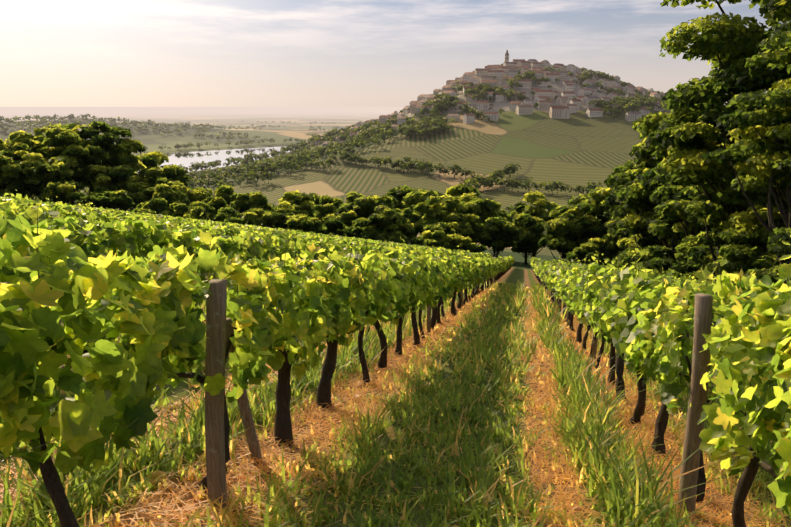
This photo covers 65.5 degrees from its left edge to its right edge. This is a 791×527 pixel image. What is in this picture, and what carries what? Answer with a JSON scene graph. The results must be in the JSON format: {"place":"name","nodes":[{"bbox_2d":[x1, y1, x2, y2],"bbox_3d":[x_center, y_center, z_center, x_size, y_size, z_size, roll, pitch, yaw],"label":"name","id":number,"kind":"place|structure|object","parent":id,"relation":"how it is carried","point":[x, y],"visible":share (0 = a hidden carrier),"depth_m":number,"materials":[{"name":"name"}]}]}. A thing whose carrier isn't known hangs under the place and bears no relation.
{"place":"outdoors","nodes":[
{"label":"outdoors","id":0,"kind":"place"},
{"bbox_2d":[101,145,301,171],"bbox_3d":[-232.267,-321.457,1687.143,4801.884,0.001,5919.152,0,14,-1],"label":"river","id":1,"kind":"structure","parent":0,"point":[185,159],"depth_m":1375.80,"materials":[{"name":"liquid"}]},
{"bbox_2d":[0,0,788,106],"label":"sky","id":2,"kind":"structure","parent":0,"point":[54,53],"materials":[{"name":"white"}]},
{"bbox_2d":[0,74,790,526],"bbox_3d":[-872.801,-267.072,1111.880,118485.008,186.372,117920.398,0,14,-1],"label":"terrain","id":3,"kind":"structure","parent":0,"point":[576,148],"depth_m":679.74,"materials":[{"name":"brown soil"}]},
{"bbox_2d":[0,65,667,221],"bbox_3d":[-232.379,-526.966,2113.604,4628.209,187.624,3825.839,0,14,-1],"label":"distant trees","id":4,"kind":"object","parent":3,"relation":"on","point":[249,167],"visible":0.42,"depth_m":907.91,"materials":[{"name":"green plant"}]},
{"bbox_2d":[2,196,690,279],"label":"vine leaves","id":5,"kind":"object","parent":3,"relation":"on","point":[508,261],"visible":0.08,"depth_m":57.79,"materials":[{"name":"green plant"}]},
{"bbox_2d":[20,212,712,516],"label":"posts","id":6,"kind":"object","parent":3,"relation":"on","point":[219,330],"visible":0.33,"depth_m":4.15,"materials":[{"name":"brown wood"}]},
{"bbox_2d":[0,233,763,461],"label":"wires","id":7,"kind":"object","parent":6,"relation":"attached to","point":[196,385],"depth_m":3.25,"materials":[{"name":"grey metal"}]},
{"bbox_2d":[1,193,787,305],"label":"vine shoots","id":8,"kind":"object","parent":6,"relation":"attached to","point":[366,248],"visible":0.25,"depth_m":5.81,"materials":[{"name":"green"}]},
{"bbox_2d":[20,208,790,304],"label":"grapevine leaves","id":9,"kind":"object","parent":8,"relation":"attached to","point":[784,271],"visible":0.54,"depth_m":4.09,"materials":[{"name":"green plant"}]},
{"bbox_2d":[0,190,778,291],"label":"shoot leaves","id":10,"kind":"object","parent":3,"relation":"on","point":[377,256],"visible":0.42,"depth_m":11.18,"materials":[{"name":"green plant"}]},
{"bbox_2d":[0,202,782,392],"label":"vine leaves","id":11,"kind":"object","parent":3,"relation":"on","point":[610,303],"visible":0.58,"depth_m":8.95,"materials":[{"name":"green plant"}]},
{"bbox_2d":[30,295,759,526],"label":"grapevine trunks","id":12,"kind":"object","parent":3,"relation":"on","point":[57,493],"visible":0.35,"depth_m":5.02,"materials":[{"name":"brown plant"}]},
{"bbox_2d":[50,271,783,479],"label":"vine arms","id":13,"kind":"object","parent":12,"relation":"attached to","point":[765,466],"depth_m":3.60},
{"bbox_2d":[0,279,790,526],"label":"grass","id":14,"kind":"structure","parent":3,"relation":"on","point":[589,445],"depth_m":5.09,"materials":[{"name":"green plant"}]},
{"bbox_2d":[0,211,790,517],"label":"vine leaves","id":15,"kind":"object","parent":3,"relation":"on","point":[155,318],"visible":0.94,"depth_m":3.02,"materials":[{"name":"green plant"}]},
{"bbox_2d":[23,302,779,526],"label":"fallen leaves","id":16,"kind":"object","parent":3,"relation":"on","point":[250,476],"visible":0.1,"depth_m":5.46,"materials":[{"name":"brown plant"}]},
{"bbox_2d":[191,255,731,342],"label":"grapevine trunks","id":17,"kind":"object","parent":3,"relation":"on","point":[570,317],"depth_m":19.00,"materials":[{"name":"brown plant"}]},
{"bbox_2d":[306,50,666,147],"bbox_3d":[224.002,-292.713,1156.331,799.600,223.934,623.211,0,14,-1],"label":"village","id":18,"kind":"object","parent":3,"relation":"on","point":[484,76],"visible":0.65,"depth_m":997.44,"materials":[{"name":"beige stone"}]}
]}

